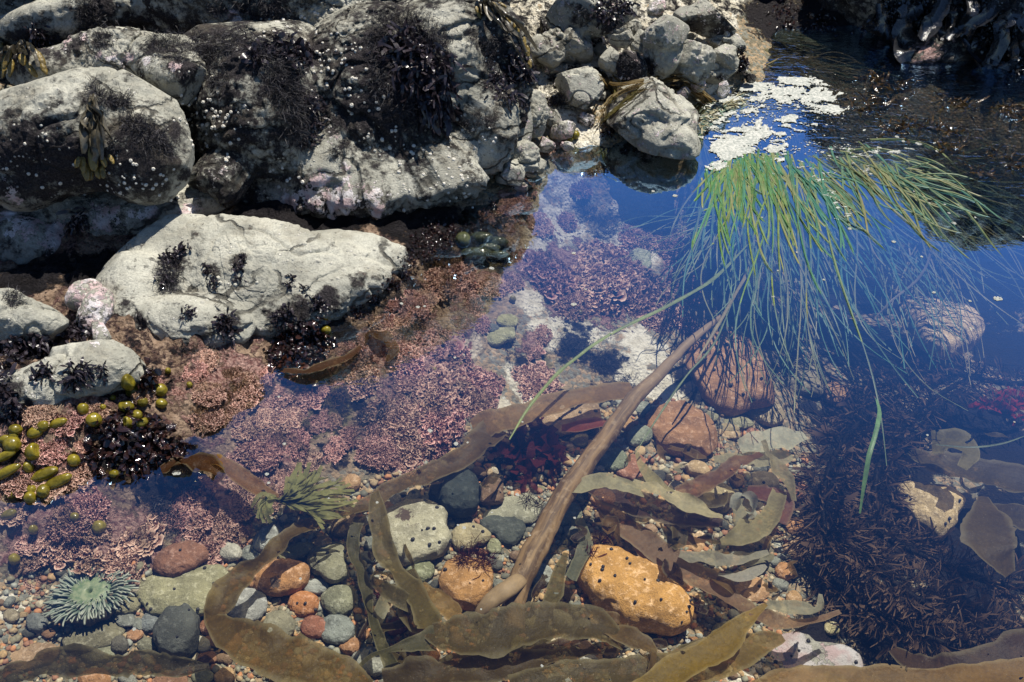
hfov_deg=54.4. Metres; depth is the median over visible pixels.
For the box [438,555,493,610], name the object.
cobble
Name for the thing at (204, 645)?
cobble
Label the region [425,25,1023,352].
water
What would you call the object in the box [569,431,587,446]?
cobble
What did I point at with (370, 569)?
pebble
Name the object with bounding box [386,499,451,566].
cobble
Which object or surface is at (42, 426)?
sea sac
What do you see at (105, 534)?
coralline clump
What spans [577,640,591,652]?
pebble
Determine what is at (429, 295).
coralline clump
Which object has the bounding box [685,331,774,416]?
boulder
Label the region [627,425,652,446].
cobble
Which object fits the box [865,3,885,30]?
black kelp
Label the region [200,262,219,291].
seaweed clump
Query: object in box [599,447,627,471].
cobble
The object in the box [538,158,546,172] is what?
boulder
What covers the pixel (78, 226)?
seaweed clump
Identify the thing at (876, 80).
floating weed
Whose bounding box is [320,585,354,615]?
cobble
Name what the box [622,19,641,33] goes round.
boulder
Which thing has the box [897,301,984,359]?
cobble
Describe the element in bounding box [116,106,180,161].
algae tuft
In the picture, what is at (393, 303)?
coralline clump
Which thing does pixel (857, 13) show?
cliff
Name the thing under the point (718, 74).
boulder
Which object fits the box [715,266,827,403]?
surfgrass
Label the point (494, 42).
algae tuft
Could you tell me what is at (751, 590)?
cobble
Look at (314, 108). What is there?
seaweed clump
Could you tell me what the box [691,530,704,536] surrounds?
cobble
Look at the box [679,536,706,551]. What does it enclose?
cobble
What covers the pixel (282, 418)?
coralline clump
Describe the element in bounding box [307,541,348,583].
cobble
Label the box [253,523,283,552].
cobble
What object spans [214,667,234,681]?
cobble
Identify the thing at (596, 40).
boulder
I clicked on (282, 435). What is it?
algae tuft
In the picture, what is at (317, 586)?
cobble
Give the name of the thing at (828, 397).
cobble
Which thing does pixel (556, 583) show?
drifting kelp
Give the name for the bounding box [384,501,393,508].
cobble
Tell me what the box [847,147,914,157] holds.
foam
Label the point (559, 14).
boulder
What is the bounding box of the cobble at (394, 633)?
[387,616,407,636]
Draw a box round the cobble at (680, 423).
[644,400,717,456]
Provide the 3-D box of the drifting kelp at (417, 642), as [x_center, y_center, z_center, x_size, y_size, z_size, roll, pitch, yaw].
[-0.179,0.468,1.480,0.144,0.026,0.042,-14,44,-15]
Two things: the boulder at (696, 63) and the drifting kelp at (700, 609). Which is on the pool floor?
the boulder at (696, 63)
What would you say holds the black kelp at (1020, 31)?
on the seaweed clump at (987, 35)
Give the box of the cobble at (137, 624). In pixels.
[132,617,141,629]
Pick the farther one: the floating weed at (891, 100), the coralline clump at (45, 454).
the floating weed at (891, 100)
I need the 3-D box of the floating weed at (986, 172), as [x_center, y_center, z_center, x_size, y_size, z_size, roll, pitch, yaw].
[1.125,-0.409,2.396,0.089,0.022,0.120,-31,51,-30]
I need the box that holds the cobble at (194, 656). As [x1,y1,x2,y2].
[187,652,198,659]
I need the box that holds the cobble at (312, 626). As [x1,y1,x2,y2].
[300,615,325,638]
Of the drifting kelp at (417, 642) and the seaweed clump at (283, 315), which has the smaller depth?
the drifting kelp at (417, 642)
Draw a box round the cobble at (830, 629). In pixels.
[824,621,839,634]
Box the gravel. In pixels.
[0,397,808,681]
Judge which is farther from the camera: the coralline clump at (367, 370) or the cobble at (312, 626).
the coralline clump at (367, 370)
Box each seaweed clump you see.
[0,333,57,370]
[0,362,32,424]
[22,21,57,48]
[28,360,54,385]
[54,356,97,393]
[55,206,89,237]
[55,314,90,343]
[71,406,201,491]
[94,360,108,386]
[100,357,169,449]
[154,239,191,289]
[178,304,197,321]
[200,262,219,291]
[209,307,243,345]
[231,249,246,284]
[240,31,314,82]
[263,316,338,380]
[267,302,311,341]
[272,355,344,392]
[282,274,309,295]
[296,91,329,150]
[305,293,330,316]
[345,264,415,320]
[364,8,474,140]
[397,217,466,279]
[484,35,540,113]
[545,90,557,106]
[590,0,639,27]
[594,120,629,144]
[736,46,751,80]
[767,0,873,53]
[864,0,1023,89]
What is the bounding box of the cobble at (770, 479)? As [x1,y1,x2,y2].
[748,471,779,487]
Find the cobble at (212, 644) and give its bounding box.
[205,635,216,647]
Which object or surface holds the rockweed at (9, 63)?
attached to the boulder at (74, 51)
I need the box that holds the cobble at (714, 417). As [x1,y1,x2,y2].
[706,410,718,421]
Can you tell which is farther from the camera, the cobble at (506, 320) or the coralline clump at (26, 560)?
the cobble at (506, 320)
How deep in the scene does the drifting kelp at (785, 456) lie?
1.92 m
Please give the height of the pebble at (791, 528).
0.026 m
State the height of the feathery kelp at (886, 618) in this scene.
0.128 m
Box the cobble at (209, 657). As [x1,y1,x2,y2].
[197,651,216,663]
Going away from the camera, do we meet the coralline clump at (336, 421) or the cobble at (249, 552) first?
the cobble at (249, 552)
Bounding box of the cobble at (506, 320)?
[496,314,518,327]
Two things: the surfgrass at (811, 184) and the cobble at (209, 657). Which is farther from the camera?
the surfgrass at (811, 184)
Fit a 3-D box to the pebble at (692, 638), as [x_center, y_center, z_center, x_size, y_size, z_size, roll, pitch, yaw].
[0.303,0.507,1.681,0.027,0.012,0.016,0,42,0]
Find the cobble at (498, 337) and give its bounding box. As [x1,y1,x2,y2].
[487,327,515,346]
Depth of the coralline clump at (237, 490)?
1.74 m
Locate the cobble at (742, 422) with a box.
[724,416,753,429]
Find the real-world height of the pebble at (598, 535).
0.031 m
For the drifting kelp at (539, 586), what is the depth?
1.65 m
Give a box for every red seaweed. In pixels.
[445,533,498,578]
[490,417,569,492]
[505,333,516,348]
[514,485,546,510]
[570,529,614,557]
[968,377,1023,426]
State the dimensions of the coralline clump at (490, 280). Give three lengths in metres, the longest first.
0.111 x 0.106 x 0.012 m
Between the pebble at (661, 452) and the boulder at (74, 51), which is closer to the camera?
the pebble at (661, 452)
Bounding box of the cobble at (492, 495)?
[480,478,503,506]
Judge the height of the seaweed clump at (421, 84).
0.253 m
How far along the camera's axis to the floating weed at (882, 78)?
2.74 m
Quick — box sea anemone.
[41,563,139,626]
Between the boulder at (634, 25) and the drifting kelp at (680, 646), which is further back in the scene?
the boulder at (634, 25)
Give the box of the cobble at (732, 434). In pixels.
[721,431,740,438]
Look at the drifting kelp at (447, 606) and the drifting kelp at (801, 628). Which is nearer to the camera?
the drifting kelp at (447, 606)
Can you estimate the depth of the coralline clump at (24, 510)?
1.65 m
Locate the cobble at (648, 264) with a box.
[629,252,651,270]
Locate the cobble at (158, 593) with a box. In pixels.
[135,564,227,616]
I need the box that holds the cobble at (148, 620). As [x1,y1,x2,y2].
[141,612,158,632]
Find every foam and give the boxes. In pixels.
[698,98,817,139]
[703,69,878,161]
[705,121,796,173]
[710,73,849,116]
[797,165,869,219]
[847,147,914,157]
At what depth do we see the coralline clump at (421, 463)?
1.85 m
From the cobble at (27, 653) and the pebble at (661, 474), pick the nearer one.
the cobble at (27, 653)
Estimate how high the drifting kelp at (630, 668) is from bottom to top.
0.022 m
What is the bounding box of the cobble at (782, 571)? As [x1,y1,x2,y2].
[774,562,793,580]
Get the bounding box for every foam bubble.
[172,470,180,474]
[993,296,1002,300]
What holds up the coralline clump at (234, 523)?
on the pool floor
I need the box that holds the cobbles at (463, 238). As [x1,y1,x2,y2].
[455,231,509,259]
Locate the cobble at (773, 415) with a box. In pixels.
[749,403,784,426]
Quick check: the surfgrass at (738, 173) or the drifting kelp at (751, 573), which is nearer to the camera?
the drifting kelp at (751, 573)
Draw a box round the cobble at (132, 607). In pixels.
[114,594,140,614]
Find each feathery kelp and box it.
[776,485,1023,656]
[781,367,940,579]
[802,544,1022,679]
[825,345,1023,415]
[833,346,1004,544]
[848,489,1023,617]
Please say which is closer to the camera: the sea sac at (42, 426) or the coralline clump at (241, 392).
the sea sac at (42, 426)
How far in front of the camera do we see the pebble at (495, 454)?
1.91 m
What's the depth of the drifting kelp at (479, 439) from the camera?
1.82 m
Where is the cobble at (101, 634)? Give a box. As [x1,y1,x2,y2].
[62,621,125,647]
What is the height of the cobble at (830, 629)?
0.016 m
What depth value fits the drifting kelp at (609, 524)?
1.76 m
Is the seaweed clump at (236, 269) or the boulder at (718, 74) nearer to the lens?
the seaweed clump at (236, 269)
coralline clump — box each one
[0,462,36,498]
[0,500,30,526]
[14,535,45,555]
[14,548,54,574]
[18,571,46,595]
[19,432,42,451]
[21,404,57,427]
[26,434,70,468]
[31,468,77,506]
[33,529,90,571]
[44,407,86,437]
[45,500,94,544]
[58,459,96,492]
[62,483,111,525]
[69,542,138,581]
[73,514,113,545]
[74,439,92,454]
[79,400,111,427]
[98,541,146,586]
[103,513,166,566]
[114,394,133,403]
[130,388,155,406]
[153,376,165,383]
[159,496,191,533]
[172,388,183,395]
[172,475,219,511]
[178,499,213,540]
[181,359,209,384]
[188,405,227,433]
[191,381,227,406]
[193,348,219,374]
[196,531,226,565]
[205,501,242,541]
[217,523,251,561]
[221,364,241,377]
[223,399,249,428]
[225,473,263,520]
[226,430,270,468]
[230,371,263,411]
[230,416,261,441]
[240,434,283,471]
[247,481,283,518]
[252,404,271,429]
[257,396,275,413]
[259,365,276,385]
[260,405,299,433]
[268,384,294,408]
[271,464,295,489]
[280,403,305,431]
[284,427,311,460]
[290,445,322,477]
[293,384,329,411]
[299,407,331,434]
[321,374,347,393]
[321,431,347,464]
[324,411,343,430]
[325,342,352,357]
[333,341,376,372]
[338,356,382,401]
[338,424,361,449]
[349,331,372,346]
[354,435,402,470]
[358,397,422,441]
[358,420,393,448]
[366,314,401,337]
[369,312,394,330]
[380,339,426,380]
[384,299,400,312]
[388,361,429,404]
[391,417,434,468]
[393,310,415,327]
[394,289,429,319]
[395,445,427,477]
[407,362,474,425]
[410,394,468,446]
[411,325,475,375]
[413,288,439,311]
[421,426,452,460]
[422,266,456,300]
[435,328,452,345]
[442,365,493,393]
[447,260,479,298]
[458,383,499,417]
[463,293,484,314]
[466,271,509,298]
[468,368,506,405]
[472,311,490,333]
[501,270,525,292]
[511,360,564,403]
[518,249,576,302]
[523,342,546,361]
[530,324,552,345]
[538,147,555,155]
[550,289,592,321]
[567,247,638,315]
[593,252,635,278]
[606,259,668,321]
[632,295,674,336]
[638,283,688,327]
[659,254,685,262]
[662,259,704,308]
[673,310,699,336]
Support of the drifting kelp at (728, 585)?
on the drifting kelp at (642, 539)
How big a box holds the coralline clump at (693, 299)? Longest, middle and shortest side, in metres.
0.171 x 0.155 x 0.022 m
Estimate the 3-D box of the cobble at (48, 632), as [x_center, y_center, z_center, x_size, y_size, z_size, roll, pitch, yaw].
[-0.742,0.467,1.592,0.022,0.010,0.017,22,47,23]
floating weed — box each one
[848,90,878,109]
[853,70,890,86]
[853,103,883,117]
[863,82,907,107]
[867,70,889,88]
[872,113,924,143]
[877,118,916,134]
[884,77,922,91]
[900,114,928,133]
[918,132,968,153]
[925,115,957,131]
[935,141,967,161]
[936,92,969,108]
[940,97,987,110]
[943,127,972,142]
[964,161,1006,182]
[986,96,1023,118]
[986,144,1015,161]
[986,152,1023,170]
[988,100,1023,116]
[1001,105,1023,128]
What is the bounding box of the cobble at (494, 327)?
[487,323,498,331]
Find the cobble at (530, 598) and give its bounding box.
[526,588,538,601]
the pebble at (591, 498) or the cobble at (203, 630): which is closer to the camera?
the cobble at (203, 630)
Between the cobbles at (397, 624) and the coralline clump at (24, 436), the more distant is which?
the coralline clump at (24, 436)
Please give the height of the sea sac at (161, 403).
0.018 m
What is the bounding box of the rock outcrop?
[142,0,536,219]
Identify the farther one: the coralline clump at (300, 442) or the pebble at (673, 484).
the pebble at (673, 484)
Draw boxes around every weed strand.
[593,81,639,124]
[598,74,655,94]
[600,83,643,126]
[601,71,619,103]
[604,73,705,93]
[671,80,711,103]
[680,80,708,95]
[693,89,716,101]
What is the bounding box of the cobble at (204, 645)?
[197,636,211,652]
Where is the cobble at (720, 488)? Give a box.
[710,483,734,512]
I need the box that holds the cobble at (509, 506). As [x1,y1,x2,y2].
[482,493,543,523]
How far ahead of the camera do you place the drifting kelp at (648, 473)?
1.83 m
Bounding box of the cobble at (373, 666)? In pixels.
[351,646,383,676]
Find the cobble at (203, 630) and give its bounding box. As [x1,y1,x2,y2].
[200,619,208,635]
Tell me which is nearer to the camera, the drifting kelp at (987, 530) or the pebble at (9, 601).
the pebble at (9, 601)
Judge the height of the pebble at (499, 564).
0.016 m
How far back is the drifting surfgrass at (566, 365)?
1.96 m
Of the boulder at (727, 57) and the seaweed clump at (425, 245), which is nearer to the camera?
the seaweed clump at (425, 245)
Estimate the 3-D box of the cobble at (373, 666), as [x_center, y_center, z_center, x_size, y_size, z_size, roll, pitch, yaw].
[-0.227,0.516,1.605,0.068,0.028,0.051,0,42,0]
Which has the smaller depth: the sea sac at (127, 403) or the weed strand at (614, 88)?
the sea sac at (127, 403)
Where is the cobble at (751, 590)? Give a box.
[734,577,768,601]
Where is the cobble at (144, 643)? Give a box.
[137,637,155,649]
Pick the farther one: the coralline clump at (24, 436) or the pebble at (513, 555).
the pebble at (513, 555)
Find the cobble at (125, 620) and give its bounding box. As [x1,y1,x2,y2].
[116,614,134,626]
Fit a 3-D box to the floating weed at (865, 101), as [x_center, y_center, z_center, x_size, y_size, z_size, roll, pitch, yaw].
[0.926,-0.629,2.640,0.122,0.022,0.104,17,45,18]
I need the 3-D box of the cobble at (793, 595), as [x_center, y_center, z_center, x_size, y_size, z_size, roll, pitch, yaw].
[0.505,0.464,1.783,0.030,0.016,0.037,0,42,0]
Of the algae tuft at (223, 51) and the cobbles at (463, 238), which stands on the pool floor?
the cobbles at (463, 238)
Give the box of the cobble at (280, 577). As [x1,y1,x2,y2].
[253,558,310,596]
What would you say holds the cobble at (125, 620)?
on the pool floor
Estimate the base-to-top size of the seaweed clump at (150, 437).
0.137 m
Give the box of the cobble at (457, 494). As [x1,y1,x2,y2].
[429,467,480,518]
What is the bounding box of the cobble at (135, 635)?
[127,629,143,641]
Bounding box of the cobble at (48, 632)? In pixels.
[41,627,55,638]
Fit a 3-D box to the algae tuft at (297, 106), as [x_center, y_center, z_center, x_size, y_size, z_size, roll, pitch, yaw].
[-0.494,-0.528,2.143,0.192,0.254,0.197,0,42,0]
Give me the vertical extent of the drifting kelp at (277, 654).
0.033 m
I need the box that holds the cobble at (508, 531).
[480,515,525,546]
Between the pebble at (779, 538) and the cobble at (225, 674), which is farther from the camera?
the pebble at (779, 538)
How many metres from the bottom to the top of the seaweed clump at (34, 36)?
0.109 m
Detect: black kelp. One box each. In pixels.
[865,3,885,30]
[879,4,909,40]
[892,3,923,65]
[917,0,950,40]
[925,5,957,39]
[945,7,980,39]
[959,0,978,25]
[961,38,982,68]
[963,0,999,38]
[979,21,1010,68]
[983,58,998,70]
[991,0,1020,29]
[998,29,1019,70]
[1015,11,1023,56]
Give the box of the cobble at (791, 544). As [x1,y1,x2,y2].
[781,537,807,559]
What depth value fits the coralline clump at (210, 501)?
1.73 m
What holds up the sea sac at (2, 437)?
on the pool floor
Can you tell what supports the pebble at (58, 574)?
on the pool floor
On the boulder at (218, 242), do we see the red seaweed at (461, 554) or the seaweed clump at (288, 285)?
the seaweed clump at (288, 285)
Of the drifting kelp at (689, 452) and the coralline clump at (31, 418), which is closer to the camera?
the coralline clump at (31, 418)
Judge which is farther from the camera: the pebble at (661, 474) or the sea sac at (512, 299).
the sea sac at (512, 299)
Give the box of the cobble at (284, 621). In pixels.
[263,610,295,635]
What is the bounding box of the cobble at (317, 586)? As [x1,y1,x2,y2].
[303,578,328,594]
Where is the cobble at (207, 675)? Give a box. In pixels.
[191,668,213,681]
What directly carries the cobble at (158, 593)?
on the pool floor
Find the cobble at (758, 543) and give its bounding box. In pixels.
[752,537,770,550]
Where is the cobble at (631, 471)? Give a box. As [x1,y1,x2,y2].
[616,454,646,480]
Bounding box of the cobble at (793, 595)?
[786,590,801,600]
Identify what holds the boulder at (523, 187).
on the pool floor
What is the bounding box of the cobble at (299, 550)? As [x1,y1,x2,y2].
[278,542,313,559]
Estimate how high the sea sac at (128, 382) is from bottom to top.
0.035 m
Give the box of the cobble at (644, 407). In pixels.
[635,401,651,414]
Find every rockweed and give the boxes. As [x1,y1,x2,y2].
[0,39,47,77]
[74,93,113,180]
[475,0,538,68]
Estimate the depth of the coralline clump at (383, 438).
1.86 m
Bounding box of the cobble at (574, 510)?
[561,503,581,526]
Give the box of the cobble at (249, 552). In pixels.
[241,544,259,559]
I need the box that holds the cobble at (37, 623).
[26,613,48,632]
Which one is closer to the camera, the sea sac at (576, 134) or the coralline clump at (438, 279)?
the coralline clump at (438, 279)
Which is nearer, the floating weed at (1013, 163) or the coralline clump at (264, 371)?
the coralline clump at (264, 371)
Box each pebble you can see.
[3,596,15,607]
[20,612,27,618]
[21,629,35,638]
[55,568,66,577]
[118,674,137,681]
[129,586,138,594]
[216,653,232,665]
[240,537,246,544]
[330,515,353,537]
[353,608,362,613]
[357,630,369,640]
[360,551,375,562]
[364,536,371,550]
[365,524,370,533]
[366,564,373,573]
[373,592,379,605]
[376,563,384,568]
[390,493,401,503]
[396,641,417,655]
[403,489,420,499]
[421,494,429,499]
[427,649,439,659]
[430,579,438,587]
[467,463,474,469]
[472,466,485,477]
[488,559,502,570]
[489,466,498,473]
[492,452,498,457]
[493,579,502,586]
[501,436,510,445]
[509,550,519,560]
[548,474,556,484]
[563,526,578,542]
[563,587,574,601]
[569,548,575,557]
[577,495,584,502]
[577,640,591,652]
[583,510,590,517]
[588,494,603,504]
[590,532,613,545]
[594,511,600,521]
[604,653,618,658]
[634,446,645,456]
[644,523,657,532]
[653,470,665,481]
[667,481,681,493]
[679,462,687,469]
[684,460,709,476]
[684,637,697,641]
[693,602,698,613]
[712,622,724,630]
[716,597,726,608]
[717,520,728,530]
[728,609,739,618]
[729,673,737,679]
[746,428,759,432]
[746,560,769,574]
[756,466,770,471]
[770,556,780,566]
[772,578,788,591]
[773,535,781,541]
[786,517,805,533]
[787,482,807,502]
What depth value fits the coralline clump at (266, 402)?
1.85 m
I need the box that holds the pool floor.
[0,0,1023,681]
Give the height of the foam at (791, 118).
0.003 m
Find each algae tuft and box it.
[2,282,29,308]
[35,29,67,46]
[67,0,129,57]
[81,74,139,112]
[105,90,133,156]
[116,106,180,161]
[126,21,213,78]
[142,480,196,539]
[148,253,185,294]
[172,339,217,360]
[183,393,238,434]
[188,20,261,102]
[198,0,291,21]
[218,366,282,406]
[237,25,328,157]
[257,415,315,450]
[284,370,349,410]
[323,134,351,165]
[348,390,397,436]
[356,0,461,65]
[356,40,431,138]
[394,311,432,342]
[425,252,465,274]
[454,19,516,83]
[454,109,492,142]
[534,0,630,41]
[549,325,620,377]
[550,88,573,109]
[595,367,641,410]
[616,56,641,77]
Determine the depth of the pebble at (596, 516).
1.86 m
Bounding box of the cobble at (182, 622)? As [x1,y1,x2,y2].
[152,603,199,656]
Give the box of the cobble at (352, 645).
[339,637,360,654]
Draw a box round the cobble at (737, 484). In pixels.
[729,473,743,487]
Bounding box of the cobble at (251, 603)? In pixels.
[227,587,267,620]
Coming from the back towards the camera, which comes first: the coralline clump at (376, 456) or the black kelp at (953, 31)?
the black kelp at (953, 31)
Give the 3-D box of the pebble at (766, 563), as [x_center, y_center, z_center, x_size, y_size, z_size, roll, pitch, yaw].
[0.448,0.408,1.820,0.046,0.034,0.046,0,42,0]
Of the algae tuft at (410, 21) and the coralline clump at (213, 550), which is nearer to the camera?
the coralline clump at (213, 550)
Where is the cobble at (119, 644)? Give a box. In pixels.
[111,635,128,653]
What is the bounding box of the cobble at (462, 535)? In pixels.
[451,522,490,551]
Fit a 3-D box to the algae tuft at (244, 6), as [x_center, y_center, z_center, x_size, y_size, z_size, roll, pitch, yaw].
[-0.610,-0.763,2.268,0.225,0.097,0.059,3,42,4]
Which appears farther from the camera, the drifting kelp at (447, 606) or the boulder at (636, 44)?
the boulder at (636, 44)
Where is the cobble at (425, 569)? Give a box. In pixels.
[406,560,434,581]
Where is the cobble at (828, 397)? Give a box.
[822,381,848,403]
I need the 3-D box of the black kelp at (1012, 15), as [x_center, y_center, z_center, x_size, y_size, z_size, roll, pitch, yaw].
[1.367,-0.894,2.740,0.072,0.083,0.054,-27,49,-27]
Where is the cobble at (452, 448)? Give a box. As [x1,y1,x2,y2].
[441,447,456,456]
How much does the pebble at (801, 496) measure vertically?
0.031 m
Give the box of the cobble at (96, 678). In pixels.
[77,674,110,681]
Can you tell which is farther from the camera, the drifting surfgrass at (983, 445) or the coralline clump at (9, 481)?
the drifting surfgrass at (983, 445)
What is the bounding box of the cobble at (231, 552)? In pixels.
[219,541,241,561]
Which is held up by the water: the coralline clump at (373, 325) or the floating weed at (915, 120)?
the floating weed at (915, 120)
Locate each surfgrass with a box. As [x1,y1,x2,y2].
[509,265,726,438]
[615,208,713,305]
[636,304,731,451]
[672,149,828,328]
[676,170,854,412]
[696,271,748,360]
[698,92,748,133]
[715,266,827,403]
[753,151,963,465]
[804,138,1000,410]
[855,153,1002,258]
[859,398,881,512]
[875,300,892,317]
[881,299,983,384]
[936,436,1023,447]
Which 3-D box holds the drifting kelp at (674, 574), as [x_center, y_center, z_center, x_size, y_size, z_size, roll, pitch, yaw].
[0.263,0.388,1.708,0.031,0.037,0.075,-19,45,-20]
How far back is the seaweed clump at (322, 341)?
1.93 m
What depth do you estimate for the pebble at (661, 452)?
1.90 m
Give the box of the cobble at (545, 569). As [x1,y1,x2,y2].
[532,563,552,586]
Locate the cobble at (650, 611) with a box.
[577,544,693,635]
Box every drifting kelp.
[0,643,208,681]
[160,452,225,484]
[203,504,368,614]
[204,612,372,681]
[213,454,278,497]
[283,345,362,373]
[346,514,398,671]
[349,419,510,517]
[358,615,373,640]
[359,625,436,666]
[364,331,399,361]
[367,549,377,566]
[368,491,441,628]
[371,570,411,612]
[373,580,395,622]
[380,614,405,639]
[382,642,620,681]
[392,649,419,663]
[398,568,423,633]
[404,544,414,567]
[423,582,461,619]
[425,600,624,658]
[427,479,443,486]
[470,382,631,436]
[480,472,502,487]
[507,654,660,681]
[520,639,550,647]
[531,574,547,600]
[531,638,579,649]
[543,552,567,602]
[561,417,605,431]
[565,518,592,580]
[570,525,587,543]
[572,472,643,496]
[580,625,657,670]
[588,487,722,527]
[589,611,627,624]
[592,496,841,628]
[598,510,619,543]
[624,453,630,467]
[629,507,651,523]
[632,603,767,681]
[633,479,723,518]
[633,547,689,591]
[635,452,715,518]
[647,630,785,681]
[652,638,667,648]
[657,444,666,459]
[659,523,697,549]
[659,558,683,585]
[668,443,706,460]
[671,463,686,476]
[674,452,763,496]
[674,638,702,649]
[678,550,768,565]
[689,602,711,615]
[691,526,708,530]
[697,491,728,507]
[697,535,720,543]
[711,578,735,593]
[713,450,794,466]
[718,564,766,581]
[720,488,786,545]
[726,544,754,551]
[728,498,751,531]
[729,469,740,480]
[729,491,757,518]
[740,553,773,568]
[747,484,794,524]
[751,657,1023,681]
[761,439,796,500]
[762,523,778,549]
[762,581,778,591]
[766,594,823,614]
[787,560,797,578]
[793,624,808,632]
[889,628,1023,669]
[907,449,1023,492]
[931,428,979,469]
[960,495,1016,577]
[985,432,1006,436]
[993,503,1023,530]
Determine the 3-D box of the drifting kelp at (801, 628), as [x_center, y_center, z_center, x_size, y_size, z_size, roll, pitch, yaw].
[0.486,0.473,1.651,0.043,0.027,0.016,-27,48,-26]
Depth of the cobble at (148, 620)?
1.60 m
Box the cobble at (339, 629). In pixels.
[321,614,354,644]
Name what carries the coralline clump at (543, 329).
on the pool floor
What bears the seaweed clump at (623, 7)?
on the boulder at (559, 14)
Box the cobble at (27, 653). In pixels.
[9,642,56,662]
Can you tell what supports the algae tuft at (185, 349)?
on the pool floor
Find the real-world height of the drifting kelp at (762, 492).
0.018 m
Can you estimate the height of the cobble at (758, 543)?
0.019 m
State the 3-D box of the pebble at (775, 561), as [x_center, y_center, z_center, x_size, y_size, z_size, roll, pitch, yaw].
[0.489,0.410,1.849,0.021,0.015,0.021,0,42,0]
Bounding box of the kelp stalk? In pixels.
[475,313,721,613]
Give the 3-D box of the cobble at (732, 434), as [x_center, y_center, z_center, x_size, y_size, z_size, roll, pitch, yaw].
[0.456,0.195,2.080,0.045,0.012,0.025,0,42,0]
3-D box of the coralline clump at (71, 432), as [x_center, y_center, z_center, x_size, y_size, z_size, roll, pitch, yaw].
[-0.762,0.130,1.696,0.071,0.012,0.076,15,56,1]
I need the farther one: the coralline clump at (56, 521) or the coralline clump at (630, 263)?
the coralline clump at (630, 263)
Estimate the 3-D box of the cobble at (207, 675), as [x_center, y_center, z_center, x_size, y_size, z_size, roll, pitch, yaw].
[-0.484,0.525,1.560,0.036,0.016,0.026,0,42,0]
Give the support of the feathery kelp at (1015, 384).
on the pool floor
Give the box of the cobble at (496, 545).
[487,538,501,553]
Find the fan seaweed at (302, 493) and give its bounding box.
[251,458,357,528]
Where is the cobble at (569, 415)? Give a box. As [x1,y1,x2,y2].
[527,403,601,436]
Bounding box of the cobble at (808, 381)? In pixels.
[785,357,825,397]
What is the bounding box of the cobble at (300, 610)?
[287,591,318,617]
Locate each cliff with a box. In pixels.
[0,0,34,15]
[817,0,1023,75]
[839,0,910,31]
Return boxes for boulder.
[0,0,152,47]
[0,66,194,211]
[0,184,225,264]
[0,288,68,345]
[0,339,152,412]
[6,26,206,105]
[64,278,114,339]
[96,213,407,347]
[495,139,540,185]
[511,179,527,191]
[518,89,549,141]
[529,27,592,68]
[538,136,555,152]
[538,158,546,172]
[540,16,549,33]
[542,65,561,73]
[545,0,637,37]
[547,106,562,127]
[550,120,575,139]
[555,66,603,109]
[560,141,574,150]
[577,112,594,126]
[591,36,605,48]
[593,43,607,55]
[598,46,618,74]
[600,89,607,100]
[606,76,700,159]
[608,28,633,48]
[616,50,647,81]
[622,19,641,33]
[630,29,643,53]
[639,15,689,78]
[646,0,666,16]
[662,73,683,88]
[672,0,735,37]
[674,39,716,82]
[676,86,690,98]
[685,331,774,416]
[687,33,694,39]
[690,80,705,92]
[706,31,746,52]
[706,63,737,83]
[714,43,739,69]
[716,81,729,97]
[743,72,755,83]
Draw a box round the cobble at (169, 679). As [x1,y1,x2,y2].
[151,676,187,681]
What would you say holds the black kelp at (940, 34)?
on the cliff at (933, 49)
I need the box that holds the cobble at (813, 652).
[769,631,862,668]
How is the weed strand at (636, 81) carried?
on the boulder at (660, 118)
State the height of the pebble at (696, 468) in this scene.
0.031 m
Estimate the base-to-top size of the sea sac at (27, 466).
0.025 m
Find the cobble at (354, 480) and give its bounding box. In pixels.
[341,474,360,490]
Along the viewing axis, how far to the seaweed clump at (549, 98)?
2.54 m
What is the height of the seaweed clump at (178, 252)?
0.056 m
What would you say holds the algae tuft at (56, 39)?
on the boulder at (55, 15)
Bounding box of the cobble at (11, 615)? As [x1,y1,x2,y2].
[3,609,19,622]
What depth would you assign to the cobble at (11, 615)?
1.59 m
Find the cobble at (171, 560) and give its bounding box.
[153,540,208,576]
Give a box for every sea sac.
[0,435,8,443]
[0,451,15,461]
[0,463,20,479]
[1,509,16,519]
[2,436,21,451]
[6,491,15,497]
[8,424,22,433]
[8,553,20,564]
[9,433,18,436]
[22,461,33,472]
[23,491,36,504]
[24,443,39,460]
[26,485,35,491]
[27,427,42,438]
[28,525,37,534]
[30,466,57,481]
[36,421,49,431]
[36,484,49,497]
[45,473,71,489]
[49,418,67,427]
[67,454,80,466]
[70,512,79,521]
[77,403,88,414]
[85,413,101,426]
[91,520,106,533]
[100,404,105,409]
[109,470,118,476]
[118,400,133,412]
[121,374,135,390]
[123,416,132,427]
[125,385,138,396]
[131,410,142,418]
[137,398,147,406]
[137,417,147,427]
[155,383,167,396]
[155,398,167,408]
[165,368,170,373]
[186,381,192,387]
[321,326,330,333]
[509,296,515,302]
[573,130,579,138]
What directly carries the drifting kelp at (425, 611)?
on the drifting kelp at (405, 617)
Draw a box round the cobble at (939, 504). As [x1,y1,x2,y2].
[895,481,965,540]
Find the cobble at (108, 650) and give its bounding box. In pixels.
[98,646,116,654]
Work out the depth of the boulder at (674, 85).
2.59 m
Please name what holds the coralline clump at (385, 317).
on the pool floor
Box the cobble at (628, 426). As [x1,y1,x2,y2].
[622,418,633,431]
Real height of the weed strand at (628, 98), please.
0.120 m
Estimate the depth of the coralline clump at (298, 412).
1.85 m
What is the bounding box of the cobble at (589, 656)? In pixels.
[579,654,597,669]
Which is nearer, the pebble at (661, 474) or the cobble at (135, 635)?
the cobble at (135, 635)
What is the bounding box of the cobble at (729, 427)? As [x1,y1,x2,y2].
[722,423,739,430]
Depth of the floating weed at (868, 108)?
2.61 m
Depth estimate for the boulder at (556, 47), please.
2.55 m
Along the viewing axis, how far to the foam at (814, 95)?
2.68 m

